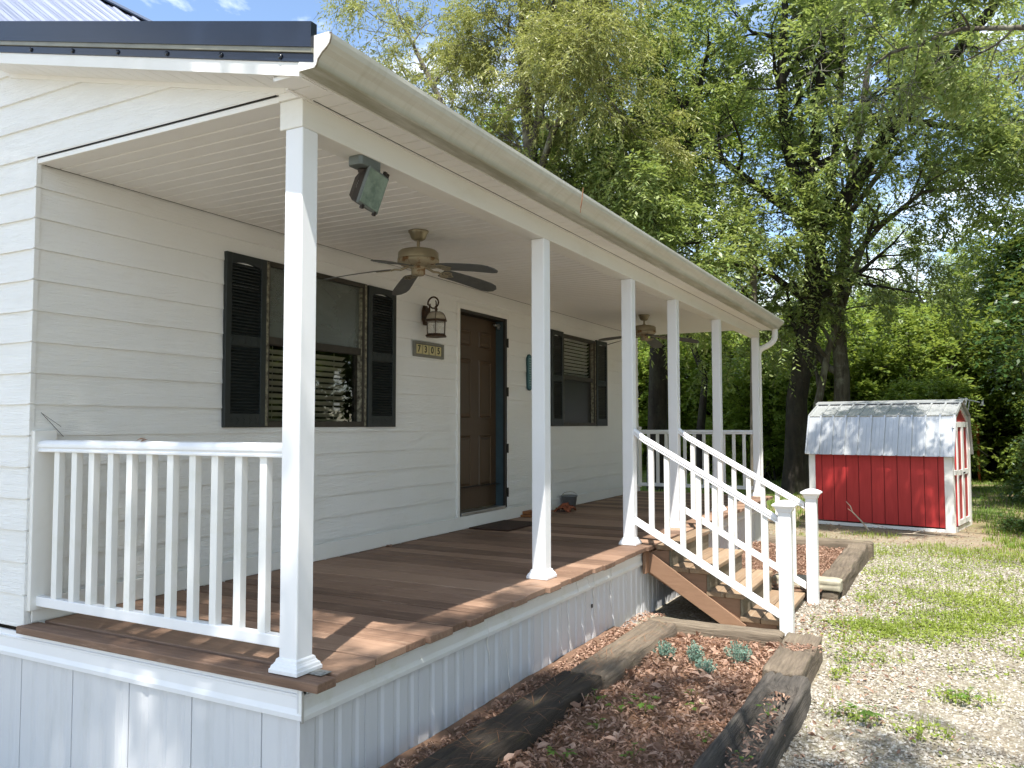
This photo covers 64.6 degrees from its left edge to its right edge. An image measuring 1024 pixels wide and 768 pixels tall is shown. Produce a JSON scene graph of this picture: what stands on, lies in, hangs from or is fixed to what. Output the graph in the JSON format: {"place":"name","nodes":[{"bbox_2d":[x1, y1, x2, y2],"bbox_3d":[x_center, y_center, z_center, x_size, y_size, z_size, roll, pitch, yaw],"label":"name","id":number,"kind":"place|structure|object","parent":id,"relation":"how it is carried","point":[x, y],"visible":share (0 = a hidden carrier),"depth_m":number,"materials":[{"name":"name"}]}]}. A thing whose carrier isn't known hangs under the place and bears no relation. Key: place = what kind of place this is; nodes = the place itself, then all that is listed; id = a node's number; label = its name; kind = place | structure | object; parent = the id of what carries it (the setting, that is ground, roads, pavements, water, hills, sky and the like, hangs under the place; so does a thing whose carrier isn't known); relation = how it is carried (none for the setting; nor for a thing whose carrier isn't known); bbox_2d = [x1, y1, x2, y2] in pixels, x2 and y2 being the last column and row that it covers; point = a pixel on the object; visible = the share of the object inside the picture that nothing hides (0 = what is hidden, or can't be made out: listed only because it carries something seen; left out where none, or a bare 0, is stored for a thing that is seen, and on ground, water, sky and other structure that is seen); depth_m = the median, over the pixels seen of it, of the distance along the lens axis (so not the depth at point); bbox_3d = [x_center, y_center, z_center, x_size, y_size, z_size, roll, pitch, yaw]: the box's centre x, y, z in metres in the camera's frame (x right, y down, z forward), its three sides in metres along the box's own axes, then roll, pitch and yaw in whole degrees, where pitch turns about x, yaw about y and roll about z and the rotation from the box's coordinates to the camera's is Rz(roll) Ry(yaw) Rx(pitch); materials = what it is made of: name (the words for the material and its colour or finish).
{"place":"outdoors","nodes":[
{"label":"outdoors","id":0,"kind":"place"},
{"bbox_2d":[379,626,629,767],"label":"bed soil","id":1,"kind":"structure","parent":0,"point":[411,752],"depth_m":4.53,"materials":[{"name":"brown soil"}]},
{"bbox_2d":[0,456,1023,767],"bbox_3d":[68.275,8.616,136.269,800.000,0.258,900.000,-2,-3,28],"label":"ground","id":2,"kind":"structure","parent":0,"point":[680,608],"depth_m":5.63,"materials":[{"name":"beige gravel"}]},
{"bbox_2d":[0,0,783,767],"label":"house","id":3,"kind":"structure","parent":2,"relation":"on","point":[210,570],"depth_m":4.65,"materials":[{"name":"paint"}]},
{"bbox_2d":[265,260,366,426],"bbox_3d":[-1.536,-0.263,6.299,0.122,1.195,1.150,-2,-3,28],"label":"window","id":4,"kind":"structure","parent":3,"relation":"in","point":[341,304],"depth_m":6.46,"materials":[{"name":"grey glass"}]},
{"bbox_2d":[349,155,389,215],"bbox_3d":[-0.716,-0.951,3.943,0.159,0.263,0.204,-2,-3,28],"label":"speaker","id":5,"kind":"object","parent":3,"relation":"hanging from","point":[369,186],"visible":1,"depth_m":3.90,"materials":[{"name":"green metal"}]},
{"bbox_2d":[322,229,497,295],"bbox_3d":[-0.654,-0.928,5.843,1.297,0.371,1.319,-2,-3,28],"label":"ceiling fan","id":6,"kind":"object","parent":3,"relation":"hanging from","point":[418,260],"visible":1,"depth_m":5.82,"materials":[{"name":"beige metal"}]},
{"bbox_2d":[412,340,443,359],"bbox_3d":[-0.780,-0.317,7.590,0.026,0.141,0.492,-2,-3,28],"label":"house number plaque","id":7,"kind":"object","parent":3,"relation":"attached to","point":[427,349],"visible":1,"depth_m":7.57,"materials":[{"name":"beige tile"}]},
{"bbox_2d":[422,296,446,337],"bbox_3d":[-0.716,-0.618,7.445,0.286,0.382,0.219,-2,-3,28],"label":"wall lantern","id":8,"kind":"object","parent":3,"relation":"attached to","point":[436,317],"depth_m":7.39,"materials":[{"name":"brown metal"}]},
{"bbox_2d":[455,302,508,517],"bbox_3d":[-0.353,0.291,8.521,0.167,2.168,1.072,-2,-3,28],"label":"door","id":9,"kind":"structure","parent":3,"relation":"in","point":[482,335],"depth_m":8.66,"materials":[{"name":"brown wood"}]},
{"bbox_2d":[469,520,531,530],"bbox_3d":[-0.059,1.450,8.318,0.450,0.012,0.740,-2,-3,28],"label":"door mat","id":10,"kind":"object","parent":3,"relation":"on","point":[506,525],"depth_m":8.25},
{"bbox_2d":[526,354,531,390],"bbox_3d":[0.203,-0.134,9.421,0.023,0.424,0.132,-2,-3,28],"label":"oval wall sign","id":11,"kind":"object","parent":3,"relation":"attached to","point":[529,372],"visible":0.96,"depth_m":9.39,"materials":[{"name":"teal paint"}]},
{"bbox_2d":[553,502,575,512],"bbox_3d":[0.645,1.473,9.745,0.216,0.109,0.260,-2,-3,28],"label":"rag","id":12,"kind":"object","parent":3,"relation":"on","point":[566,507],"visible":1,"depth_m":9.67,"materials":[{"name":"orange fabric"}]},
{"bbox_2d":[561,491,577,506],"bbox_3d":[0.710,1.438,10.053,0.213,0.210,0.208,-2,-3,28],"label":"pail","id":13,"kind":"object","parent":3,"relation":"on","point":[570,499],"visible":0.76,"depth_m":9.98,"materials":[{"name":"grey plastic"}]},
{"bbox_2d":[564,334,595,425],"bbox_3d":[0.850,-0.030,10.747,0.122,1.175,1.095,-2,-3,28],"label":"window","id":14,"kind":"structure","parent":3,"relation":"in","point":[579,390],"depth_m":10.88,"materials":[{"name":"grey glass"}]},
{"bbox_2d":[599,314,699,347],"bbox_3d":[1.713,-0.698,10.442,1.325,0.371,1.275,-2,-3,28],"label":"ceiling fan","id":15,"kind":"object","parent":3,"relation":"hanging from","point":[644,331],"visible":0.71,"depth_m":10.31,"materials":[{"name":"beige metal"}]},
{"bbox_2d":[413,671,602,767],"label":"landscape timber","id":16,"kind":"object","parent":2,"relation":"on","point":[515,715],"visible":0.64,"depth_m":4.02,"materials":[{"name":"brown wood"}]},
{"bbox_2d":[313,0,719,214],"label":"willow oak","id":17,"kind":"object","parent":2,"relation":"on","point":[554,40],"visible":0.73,"depth_m":18.24,"materials":[{"name":"green plant"}]},
{"bbox_2d":[457,75,635,203],"bbox_3d":[0.936,-3.886,30.722,8.728,14.875,8.436,-2,-3,28],"label":"forest tree","id":18,"kind":"object","parent":2,"relation":"on","point":[504,108],"visible":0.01,"depth_m":30.30,"materials":[{"name":"green plant"}]},
{"bbox_2d":[571,620,676,691],"bbox_3d":[0.794,1.887,5.510,0.278,0.275,1.440,-2,-3,28],"label":"landscape timber","id":19,"kind":"object","parent":2,"relation":"on","point":[611,671],"visible":0.54,"depth_m":5.33,"materials":[{"name":"brown wood"}]},
{"bbox_2d":[573,178,707,337],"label":"forest tree","id":20,"kind":"object","parent":2,"relation":"on","point":[676,237],"visible":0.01,"depth_m":40.01,"materials":[{"name":"green plant"}]},
{"bbox_2d":[637,338,644,383],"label":"understory shrub","id":21,"kind":"object","parent":2,"relation":"on","point":[640,362],"visible":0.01,"depth_m":30.74,"materials":[{"name":"green plant"}]},
{"bbox_2d":[638,348,683,469],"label":"understory shrub","id":22,"kind":"object","parent":2,"relation":"on","point":[641,407],"visible":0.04,"depth_m":32.83,"materials":[{"name":"green plant"}]},
{"bbox_2d":[638,337,695,454],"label":"understory shrub","id":23,"kind":"object","parent":2,"relation":"on","point":[643,346],"depth_m":34.09,"materials":[{"name":"green plant"}]},
{"bbox_2d":[512,0,829,490],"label":"elm tree","id":24,"kind":"object","parent":2,"relation":"on","point":[639,215],"visible":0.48,"depth_m":18.81,"materials":[{"name":"green plant"}]},
{"bbox_2d":[638,333,728,470],"bbox_3d":[6.161,0.935,31.738,5.760,6.898,5.016,-1,-3,15],"label":"understory shrub","id":25,"kind":"object","parent":2,"relation":"on","point":[643,395],"visible":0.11,"depth_m":30.90,"materials":[{"name":"green plant"}]},
{"bbox_2d":[639,337,737,462],"bbox_3d":[8.319,1.133,32.533,5.407,6.447,6.210,-3,-4,43],"label":"understory shrub","id":26,"kind":"object","parent":2,"relation":"on","point":[681,409],"visible":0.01,"depth_m":31.86,"materials":[{"name":"green plant"}]},
{"bbox_2d":[617,51,787,481],"bbox_3d":[5.778,-3.744,25.544,6.494,14.037,5.936,1,-3,-13],"label":"forest tree","id":27,"kind":"object","parent":2,"relation":"on","point":[701,420],"visible":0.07,"depth_m":25.20,"materials":[{"name":"green plant"}]},
{"bbox_2d":[394,518,1022,767],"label":"fallen leaf litter","id":28,"kind":"object","parent":2,"relation":"on","point":[508,699],"visible":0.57,"depth_m":4.55,"materials":[{"name":"brown plant"}]},
{"bbox_2d":[757,703,777,714],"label":"weed seedling","id":29,"kind":"object","parent":28,"relation":"on","point":[768,712],"visible":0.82,"depth_m":4.37,"materials":[{"name":"green plant"}]},
{"bbox_2d":[680,331,748,473],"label":"understory shrub","id":30,"kind":"object","parent":2,"relation":"on","point":[683,407],"visible":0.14,"depth_m":30.25,"materials":[{"name":"green plant"}]},
{"bbox_2d":[648,616,784,647],"bbox_3d":[1.501,1.917,6.039,1.005,0.262,0.154,-2,-3,28],"label":"landscape timber","id":31,"kind":"object","parent":2,"relation":"on","point":[743,633],"visible":0.48,"depth_m":5.95,"materials":[{"name":"brown wood"}]},
{"bbox_2d":[634,428,821,635],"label":"porch stairs","id":32,"kind":"structure","parent":2,"relation":"on","point":[719,585],"depth_m":6.88,"materials":[{"name":"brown wood"}]},
{"bbox_2d":[699,234,765,339],"bbox_3d":[9.802,-1.682,37.870,5.234,10.989,4.788,-1,-3,21],"label":"forest tree","id":33,"kind":"object","parent":2,"relation":"on","point":[735,271],"visible":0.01,"depth_m":37.59,"materials":[{"name":"green plant"}]},
{"bbox_2d":[723,251,762,302],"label":"forest tree","id":34,"kind":"object","parent":2,"relation":"on","point":[741,276],"depth_m":50.26,"materials":[{"name":"green plant"}]},
{"bbox_2d":[706,377,785,474],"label":"understory shrub","id":35,"kind":"object","parent":2,"relation":"on","point":[728,418],"visible":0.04,"depth_m":29.01,"materials":[{"name":"green plant"}]},
{"bbox_2d":[692,671,810,767],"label":"landscape timber","id":36,"kind":"object","parent":2,"relation":"on","point":[795,706],"visible":0.82,"depth_m":4.25,"materials":[{"name":"brown wood"}]},
{"bbox_2d":[750,249,756,494],"bbox_3d":[5.720,-0.150,19.190,0.247,6.102,0.170,-2,-3,28],"label":"utility pole","id":37,"kind":"object","parent":2,"relation":"on","point":[754,287],"visible":0.17,"depth_m":19.17,"materials":[{"name":"brown wood"}]},
{"bbox_2d":[679,304,830,469],"bbox_3d":[9.742,0.728,32.125,7.769,8.144,7.735,-2,-4,35],"label":"understory shrub","id":38,"kind":"object","parent":2,"relation":"on","point":[697,370],"depth_m":30.62,"materials":[{"name":"green plant"}]},
{"bbox_2d":[692,349,830,479],"bbox_3d":[7.984,1.274,26.264,4.638,5.157,4.039,-2,-3,28],"label":"understory shrub","id":39,"kind":"object","parent":2,"relation":"on","point":[773,440],"visible":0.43,"depth_m":25.74,"materials":[{"name":"green plant"}]},
{"bbox_2d":[776,265,803,316],"bbox_3d":[13.206,-0.832,36.721,3.988,9.123,4.359,1,-3,-23],"label":"forest tree","id":40,"kind":"object","parent":2,"relation":"on","point":[783,301],"depth_m":36.62,"materials":[{"name":"green plant"}]},
{"bbox_2d":[762,632,822,683],"bbox_3d":[1.871,1.884,5.373,0.252,0.262,0.985,-2,-3,28],"label":"landscape timber","id":41,"kind":"object","parent":2,"relation":"on","point":[785,661],"visible":0.59,"depth_m":5.25,"materials":[{"name":"brown wood"}]},
{"bbox_2d":[744,274,848,338],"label":"forest tree","id":42,"kind":"object","parent":2,"relation":"on","point":[779,303],"depth_m":41.54,"materials":[{"name":"green plant"}]},
{"bbox_2d":[586,0,1023,494],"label":"elm tree","id":43,"kind":"object","parent":2,"relation":"on","point":[795,474],"visible":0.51,"depth_m":19.78,"materials":[{"name":"green plant"}]},
{"bbox_2d":[723,325,888,477],"bbox_3d":[10.319,0.905,27.264,5.542,6.328,4.826,2,-4,-36],"label":"understory shrub","id":44,"kind":"object","parent":2,"relation":"on","point":[830,379],"visible":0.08,"depth_m":26.90,"materials":[{"name":"green plant"}]},
{"bbox_2d":[772,588,839,599],"bbox_3d":[2.873,2.077,7.932,0.610,0.177,0.200,-2,-3,28],"label":"landscape timber","id":45,"kind":"object","parent":2,"relation":"on","point":[832,595],"visible":0.16,"depth_m":7.76,"materials":[{"name":"brown wood"}]},
{"bbox_2d":[771,573,842,592],"bbox_3d":[2.884,1.940,7.934,0.635,0.116,0.216,-2,-3,28],"label":"landscape timber","id":46,"kind":"object","parent":45,"relation":"on","point":[830,584],"visible":0.44,"depth_m":7.78,"materials":[{"name":"beige wood"}]},
{"bbox_2d":[769,534,873,560],"bbox_3d":[4.012,2.160,10.619,1.320,0.295,0.249,-2,-3,28],"label":"landscape timber","id":47,"kind":"object","parent":2,"relation":"on","point":[833,542],"visible":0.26,"depth_m":10.44,"materials":[{"name":"brown wood"}]},
{"bbox_2d":[761,311,925,400],"bbox_3d":[12.366,0.729,28.971,6.541,7.059,5.696,2,-3,-32],"label":"understory shrub","id":48,"kind":"object","parent":2,"relation":"on","point":[860,339],"visible":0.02,"depth_m":28.01,"materials":[{"name":"green plant"}]},
{"bbox_2d":[822,543,868,596],"bbox_3d":[3.769,2.080,9.095,0.223,0.281,2.660,-2,-3,28],"label":"landscape timber","id":49,"kind":"object","parent":2,"relation":"on","point":[849,563],"visible":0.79,"depth_m":8.83,"materials":[{"name":"brown wood"}]},
{"bbox_2d":[835,652,857,662],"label":"weed seedling","id":50,"kind":"object","parent":2,"relation":"on","point":[845,658],"visible":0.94,"depth_m":5.65,"materials":[{"name":"green plant"}]},
{"bbox_2d":[838,701,884,721],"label":"weed seedling","id":51,"kind":"object","parent":2,"relation":"on","point":[863,713],"visible":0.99,"depth_m":4.51,"materials":[{"name":"green plant"}]},
{"bbox_2d":[780,294,945,353],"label":"understory shrub","id":52,"kind":"object","parent":2,"relation":"on","point":[902,310],"visible":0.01,"depth_m":30.06,"materials":[{"name":"green plant"}]},
{"bbox_2d":[704,0,1023,488],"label":"elm tree","id":53,"kind":"object","parent":2,"relation":"on","point":[839,369],"visible":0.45,"depth_m":20.32,"materials":[{"name":"green plant"}]},
{"bbox_2d":[847,503,889,530],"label":"fallen branch","id":54,"kind":"object","parent":2,"relation":"on","point":[862,522],"visible":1,"depth_m":13.34,"materials":[{"name":"wood"}]},
{"bbox_2d":[822,186,919,315],"bbox_3d":[15.883,-2.666,36.429,4.965,12.833,5.427,-2,-4,34],"label":"forest tree","id":55,"kind":"object","parent":2,"relation":"on","point":[887,264],"visible":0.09,"depth_m":36.25,"materials":[{"name":"green plant"}]},
{"bbox_2d":[849,276,920,307],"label":"forest tree","id":56,"kind":"object","parent":2,"relation":"on","point":[865,293],"depth_m":40.33,"materials":[{"name":"green plant"}]},
{"bbox_2d":[805,399,973,532],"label":"garden shed","id":57,"kind":"structure","parent":2,"relation":"on","point":[901,462],"depth_m":14.03,"materials":[{"name":"red paint"}]},
{"bbox_2d":[955,422,970,525],"bbox_3d":[7.745,1.517,13.917,0.058,1.730,1.010,-2,-4,39],"label":"shed door","id":58,"kind":"structure","parent":57,"relation":"in","point":[961,443],"depth_m":13.85,"materials":[{"name":"red paint"}]},
{"bbox_2d":[958,397,983,410],"bbox_3d":[11.377,1.580,20.045,0.554,2.517,0.060,-2,-3,28],"label":"antenna","id":59,"kind":"object","parent":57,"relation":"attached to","point":[967,399],"visible":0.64,"depth_m":20.10,"materials":[{"name":"metal"}]},
{"bbox_2d":[850,368,938,400],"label":"understory shrub","id":60,"kind":"object","parent":2,"relation":"on","point":[871,391],"visible":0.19,"depth_m":25.02,"materials":[{"name":"green plant"}]},
{"bbox_2d":[773,0,1023,172],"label":"elm tree","id":61,"kind":"object","parent":2,"relation":"on","point":[945,88],"visible":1,"depth_m":11.68,"materials":[{"name":"green plant"}]},
{"bbox_2d":[774,520,1023,562],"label":"yard grass","id":62,"kind":"structure","parent":2,"relation":"on","point":[955,547],"depth_m":11.42,"materials":[{"name":"green plant"}]},
{"bbox_2d":[777,546,1023,767],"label":"gravel stones","id":63,"kind":"object","parent":2,"relation":"on","point":[823,762],"visible":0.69,"depth_m":5.21,"materials":[{"name":"beige gravel"}]},
{"bbox_2d":[866,302,961,336],"bbox_3d":[16.061,0.631,34.979,7.634,8.852,7.601,-2,-3,27],"label":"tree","id":64,"kind":"object","parent":2,"relation":"on","point":[932,311],"depth_m":33.66,"materials":[{"name":"green plant"}]},
{"bbox_2d":[898,529,932,535],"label":"fallen branch","id":65,"kind":"object","parent":2,"relation":"on","point":[915,533],"visible":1,"depth_m":12.83,"materials":[{"name":"grey wood"}]},
{"bbox_2d":[865,220,974,324],"bbox_3d":[17.889,-1.889,35.051,4.900,11.097,5.356,2,-4,-40],"label":"forest tree","id":66,"kind":"object","parent":2,"relation":"on","point":[917,273],"visible":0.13,"depth_m":35.20,"materials":[{"name":"green plant"}]},
{"bbox_2d":[826,294,1023,481],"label":"understory shrub","id":67,"kind":"object","parent":2,"relation":"on","point":[947,355],"visible":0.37,"depth_m":25.61,"materials":[{"name":"green plant"}]},
{"bbox_2d":[884,365,987,473],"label":"understory shrub","id":68,"kind":"object","parent":2,"relation":"on","point":[943,390],"visible":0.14,"depth_m":22.41,"materials":[{"name":"green plant"}]},
{"bbox_2d":[868,281,1008,460],"bbox_3d":[20.649,0.066,38.189,9.734,11.048,9.691,-2,-4,36],"label":"understory shrub","id":69,"kind":"object","parent":2,"relation":"on","point":[924,297],"depth_m":36.98,"materials":[{"name":"green plant"}]},
{"bbox_2d":[872,303,1006,463],"bbox_3d":[16.257,0.562,31.442,6.634,7.865,5.777,-1,-3,26],"label":"understory shrub","id":70,"kind":"object","parent":2,"relation":"on","point":[976,375],"visible":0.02,"depth_m":30.41,"materials":[{"name":"green plant"}]},
{"bbox_2d":[925,243,979,311],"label":"forest tree","id":71,"kind":"object","parent":2,"relation":"on","point":[953,269],"visible":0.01,"depth_m":40.64,"materials":[{"name":"green plant"}]},
{"bbox_2d":[947,687,981,702],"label":"weed seedling","id":72,"kind":"object","parent":2,"relation":"on","point":[964,695],"visible":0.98,"depth_m":4.84,"materials":[{"name":"green plant"}]},
{"bbox_2d":[935,260,1015,470],"bbox_3d":[18.709,-0.701,31.526,4.814,8.360,4.652,2,-3,-30],"label":"forest tree","id":73,"kind":"object","parent":2,"relation":"on","point":[992,465],"visible":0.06,"depth_m":31.33,"materials":[{"name":"green plant"}]},
{"bbox_2d":[935,320,1022,469],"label":"understory shrub","id":74,"kind":"object","parent":2,"relation":"on","point":[1004,434],"visible":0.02,"depth_m":31.29,"materials":[{"name":"green plant"}]},
{"bbox_2d":[936,0,1023,381],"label":"forest tree","id":75,"kind":"object","parent":2,"relation":"on","point":[968,292],"visible":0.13,"depth_m":28.20,"materials":[{"name":"green plant"}]},
{"bbox_2d":[947,233,1023,476],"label":"tree","id":76,"kind":"object","parent":2,"relation":"on","point":[992,431],"visible":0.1,"depth_m":27.87,"materials":[{"name":"green plant"}]},
{"bbox_2d":[954,180,1023,468],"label":"dark shrub","id":77,"kind":"object","parent":2,"relation":"on","point":[1010,274],"visible":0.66,"depth_m":25.55,"materials":[{"name":"green plant"}]},
{"bbox_2d":[959,260,1023,504],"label":"dark shrub","id":78,"kind":"object","parent":2,"relation":"on","point":[1015,357],"visible":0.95,"depth_m":16.83,"materials":[{"name":"green plant"}]},
{"bbox_2d":[975,337,1023,477],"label":"understory shrub","id":79,"kind":"object","parent":2,"relation":"on","point":[998,398],"visible":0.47,"depth_m":24.94,"materials":[{"name":"green plant"}]},
{"bbox_2d":[989,381,1023,532],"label":"dark shrub","id":80,"kind":"object","parent":2,"relation":"on","point":[1007,524],"visible":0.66,"depth_m":13.32,"materials":[{"name":"green plant"}]},
{"bbox_2d":[999,257,1023,387],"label":"dark shrub","id":81,"kind":"object","parent":2,"relation":"on","point":[1015,346],"visible":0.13,"depth_m":21.34,"materials":[{"name":"green plant"}]},
{"bbox_2d":[520,510,531,517],"bbox_3d":[0.224,1.472,9.227,0.130,0.061,0.310,-2,-3,28],"label":"wood block","id":82,"kind":"object","parent":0,"point":[527,513],"depth_m":9.13,"materials":[{"name":"brown wood"}]},
{"bbox_2d":[113,0,1023,314],"label":"sky","id":83,"kind":"structure","parent":0,"point":[154,10],"materials":[{"name":"blue"}]},
{"bbox_2d":[502,636,777,767],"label":"bed soil","id":84,"kind":"structure","parent":0,"point":[653,762],"depth_m":4.37,"materials":[{"name":"brown soil"}]},
{"bbox_2d":[544,746,576,761],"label":"weed seedling","id":85,"kind":"object","parent":84,"relation":"on","point":[551,752],"visible":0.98,"depth_m":3.76,"materials":[{"name":"green plant"}]},
{"bbox_2d":[586,718,605,728],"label":"weed seedling","id":86,"kind":"object","parent":84,"relation":"on","point":[596,723],"visible":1,"depth_m":4.16,"materials":[{"name":"green plant"}]},
{"bbox_2d":[586,688,606,703],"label":"weed seedling","id":87,"kind":"object","parent":84,"relation":"on","point":[597,697],"visible":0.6,"depth_m":4.53,"materials":[{"name":"green plant"}]},
{"bbox_2d":[427,620,778,767],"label":"pine straw","id":88,"kind":"object","parent":84,"relation":"on","point":[684,686],"visible":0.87,"depth_m":4.26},
{"bbox_2d":[606,697,632,711],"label":"weed seedling","id":89,"kind":"object","parent":84,"relation":"on","point":[620,706],"visible":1,"depth_m":4.41,"materials":[{"name":"green plant"}]},
{"bbox_2d":[620,742,644,758],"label":"weed seedling","id":90,"kind":"object","parent":84,"relation":"on","point":[631,751],"visible":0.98,"depth_m":3.77,"materials":[{"name":"green plant"}]},
{"bbox_2d":[503,631,775,767],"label":"fallen leaves","id":91,"kind":"object","parent":84,"relation":"on","point":[591,752],"visible":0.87,"depth_m":4.49,"materials":[{"name":"brown plant"}]},
{"bbox_2d":[631,693,659,712],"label":"weed seedling","id":92,"kind":"object","parent":84,"relation":"on","point":[640,705],"visible":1,"depth_m":4.41,"materials":[{"name":"green plant"}]},
{"bbox_2d":[653,639,676,660],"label":"juniper seedling","id":93,"kind":"object","parent":84,"relation":"on","point":[666,650],"visible":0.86,"depth_m":5.36,"materials":[{"name":"green plant"}]},
{"bbox_2d":[686,640,704,664],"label":"juniper seedling","id":94,"kind":"object","parent":84,"relation":"on","point":[693,655],"visible":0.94,"depth_m":5.29,"materials":[{"name":"green plant"}]},
{"bbox_2d":[695,657,716,673],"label":"juniper seedling","id":95,"kind":"object","parent":84,"relation":"on","point":[707,666],"visible":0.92,"depth_m":5.07,"materials":[{"name":"green plant"}]},
{"bbox_2d":[722,640,752,664],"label":"juniper seedling","id":96,"kind":"object","parent":84,"relation":"on","point":[739,654],"visible":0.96,"depth_m":5.30,"materials":[{"name":"green plant"}]},
{"bbox_2d":[739,543,840,591],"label":"bed soil","id":97,"kind":"structure","parent":0,"point":[802,568],"depth_m":9.26,"materials":[{"name":"brown soil"}]},
{"bbox_2d":[640,458,1023,548],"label":"lawn grass","id":98,"kind":"structure","parent":0,"point":[987,498],"depth_m":18.14,"materials":[{"name":"green plant"}]},
{"bbox_2d":[801,534,1023,767],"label":"weed grass","id":99,"kind":"structure","parent":0,"point":[954,616],"depth_m":6.84,"materials":[{"name":"green plant"}]}
]}

